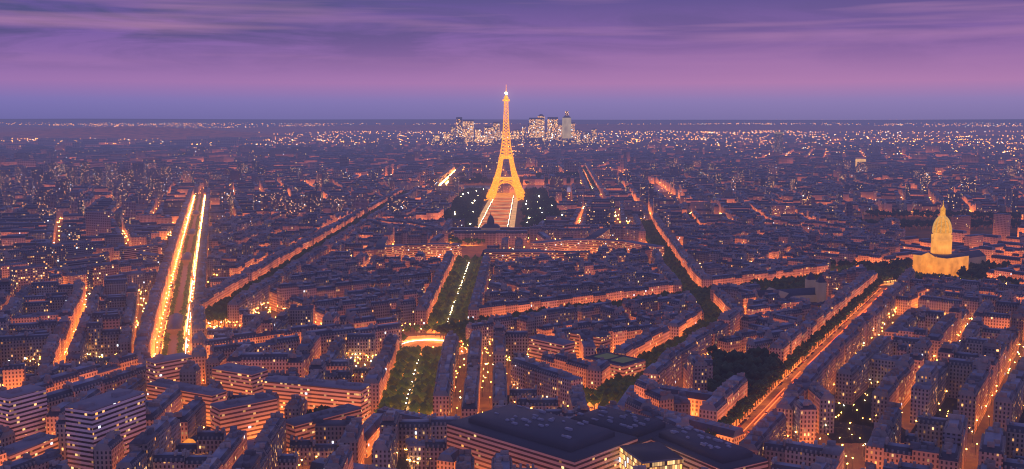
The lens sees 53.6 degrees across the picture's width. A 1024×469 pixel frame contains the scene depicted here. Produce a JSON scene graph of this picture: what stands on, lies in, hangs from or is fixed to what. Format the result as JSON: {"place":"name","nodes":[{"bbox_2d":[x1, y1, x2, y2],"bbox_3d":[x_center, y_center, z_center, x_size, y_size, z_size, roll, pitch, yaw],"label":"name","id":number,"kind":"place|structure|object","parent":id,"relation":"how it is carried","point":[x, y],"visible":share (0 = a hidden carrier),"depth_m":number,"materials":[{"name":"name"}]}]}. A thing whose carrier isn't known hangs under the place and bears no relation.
{"place":"outdoors","nodes":[
{"label":"outdoors","id":0,"kind":"place"},
{"bbox_2d":[0,119,1023,468],"bbox_3d":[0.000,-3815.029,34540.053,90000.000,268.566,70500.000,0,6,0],"label":"ground","id":1,"kind":"structure","parent":0,"point":[36,129],"depth_m":15397.97,"materials":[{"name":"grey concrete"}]},
{"bbox_2d":[0,161,367,215],"bbox_3d":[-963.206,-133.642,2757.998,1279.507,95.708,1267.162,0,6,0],"label":"city buildings","id":2,"kind":"structure","parent":1,"relation":"on","point":[139,172],"depth_m":2561.25,"materials":[{"name":"stone"}]},
{"bbox_2d":[0,145,733,167],"bbox_3d":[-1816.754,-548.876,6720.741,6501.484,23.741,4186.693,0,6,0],"label":"buildings","id":3,"kind":"structure","parent":1,"relation":"on","point":[396,158],"depth_m":5794.63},
{"bbox_2d":[0,329,767,468],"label":"buildings","id":4,"kind":"structure","parent":1,"relation":"on","point":[602,437],"depth_m":654.30,"materials":[{"name":"stone"}]},
{"bbox_2d":[153,172,801,414],"bbox_3d":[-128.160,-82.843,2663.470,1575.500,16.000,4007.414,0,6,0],"label":"street lamps","id":5,"kind":"object","parent":1,"relation":"on","point":[196,260],"visible":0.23,"depth_m":1383.95,"materials":[{"name":"yellow"}]},
{"bbox_2d":[478,189,523,226],"bbox_3d":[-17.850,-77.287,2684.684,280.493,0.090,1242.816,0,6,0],"label":"champ de mars lawns","id":6,"kind":"structure","parent":1,"relation":"on","point":[503,212],"depth_m":2530.51,"materials":[{"name":"green plant"}]},
{"bbox_2d":[484,91,524,200],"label":"eiffel tower","id":7,"kind":"structure","parent":1,"relation":"on","point":[515,184],"depth_m":2866.30,"materials":[{"name":"brown metal"}]},
{"bbox_2d":[0,146,1023,468],"bbox_3d":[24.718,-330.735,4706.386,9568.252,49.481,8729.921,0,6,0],"label":"city blocks","id":8,"kind":"structure","parent":1,"relation":"on","point":[340,300],"depth_m":955.76,"materials":[{"name":"stone"}]},
{"bbox_2d":[0,157,1023,250],"bbox_3d":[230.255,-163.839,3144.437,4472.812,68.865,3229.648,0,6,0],"label":"city blocks","id":9,"kind":"structure","parent":1,"relation":"on","point":[842,191],"depth_m":2665.61,"materials":[{"name":"stone"}]},
{"bbox_2d":[0,141,1023,183],"bbox_3d":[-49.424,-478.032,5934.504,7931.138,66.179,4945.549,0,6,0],"label":"city blocks","id":10,"kind":"structure","parent":1,"relation":"on","point":[414,162],"depth_m":5352.61,"materials":[{"name":"stone"}]},
{"bbox_2d":[0,131,1023,151],"bbox_3d":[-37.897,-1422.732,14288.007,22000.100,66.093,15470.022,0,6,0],"label":"city lights","id":11,"kind":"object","parent":1,"relation":"on","point":[402,139],"depth_m":9556.11,"materials":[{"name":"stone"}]},
{"bbox_2d":[365,212,663,261],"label":"city buildings","id":12,"kind":"structure","parent":1,"relation":"on","point":[490,232],"depth_m":1654.52,"materials":[{"name":"stone"}]},
{"bbox_2d":[431,111,602,145],"bbox_3d":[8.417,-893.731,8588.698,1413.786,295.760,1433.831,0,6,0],"label":"skyscrapers","id":13,"kind":"structure","parent":1,"relation":"on","point":[565,132],"depth_m":8467.28,"materials":[{"name":"glass"}]},
{"bbox_2d":[161,166,1017,443],"bbox_3d":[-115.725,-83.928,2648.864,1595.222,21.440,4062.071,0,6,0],"label":"avenue trees","id":14,"kind":"object","parent":1,"relation":"on","point":[399,383],"visible":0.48,"depth_m":1086.05,"materials":[{"name":"green plant"}]},
{"bbox_2d":[306,171,1023,413],"bbox_3d":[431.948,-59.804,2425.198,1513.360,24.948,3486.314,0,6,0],"label":"park trees","id":15,"kind":"object","parent":1,"relation":"on","point":[753,364],"visible":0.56,"depth_m":2095.26,"materials":[{"name":"green plant"}]},
{"bbox_2d":[420,185,1017,278],"bbox_3d":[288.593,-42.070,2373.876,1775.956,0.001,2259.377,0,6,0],"label":"city buildings","id":16,"kind":"structure","parent":1,"relation":"on","point":[924,232],"depth_m":2193.07,"materials":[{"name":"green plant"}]},
{"bbox_2d":[774,131,782,152],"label":"high-rise building","id":17,"kind":"structure","parent":1,"relation":"on","point":[778,141],"depth_m":6075.81,"materials":[{"name":"stone"}]},
{"bbox_2d":[756,272,826,303],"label":"building","id":18,"kind":"structure","parent":1,"relation":"on","point":[814,290],"depth_m":1174.97,"materials":[{"name":"stone"}]},
{"bbox_2d":[855,159,865,166],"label":"arc de triomphe","id":19,"kind":"object","parent":1,"relation":"on","point":[860,160],"visible":0.15,"depth_m":4346.25,"materials":[{"name":"brown stone"}]},
{"bbox_2d":[855,200,1023,279],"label":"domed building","id":20,"kind":"structure","parent":1,"relation":"on","point":[952,247],"depth_m":1537.61,"materials":[{"name":"brown stone"}]},
{"bbox_2d":[0,0,1023,119],"label":"sky","id":21,"kind":"structure","parent":0,"point":[60,59],"materials":[{"name":"purple"}]},
{"bbox_2d":[1,119,1023,468],"bbox_3d":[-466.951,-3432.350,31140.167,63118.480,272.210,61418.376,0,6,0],"label":"street lamps","id":22,"kind":"object","parent":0,"point":[615,219],"visible":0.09,"depth_m":1085.05,"materials":[{"name":"orange"}]},
{"bbox_2d":[154,171,895,437],"bbox_3d":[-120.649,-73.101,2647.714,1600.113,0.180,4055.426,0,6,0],"label":"roads","id":23,"kind":"structure","parent":0,"point":[759,408],"depth_m":1026.64,"materials":[{"name":"asphalt"}]},
{"bbox_2d":[166,195,200,354],"bbox_3d":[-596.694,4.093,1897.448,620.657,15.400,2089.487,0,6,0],"label":"metro viaduct","id":24,"kind":"object","parent":23,"relation":"on","point":[174,324],"visible":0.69,"depth_m":1235.42,"materials":[{"name":"grey metal"}]},
{"bbox_2d":[158,223,880,432],"bbox_3d":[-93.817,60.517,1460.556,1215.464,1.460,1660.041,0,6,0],"label":"cars","id":25,"kind":"object","parent":23,"relation":"on","point":[778,386],"visible":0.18,"depth_m":1106.45,"materials":[{"name":"paint"}]},
{"bbox_2d":[159,200,893,435],"bbox_3d":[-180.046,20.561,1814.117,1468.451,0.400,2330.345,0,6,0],"label":"traffic light trails","id":26,"kind":"object","parent":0,"point":[416,339],"visible":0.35,"depth_m":1055.62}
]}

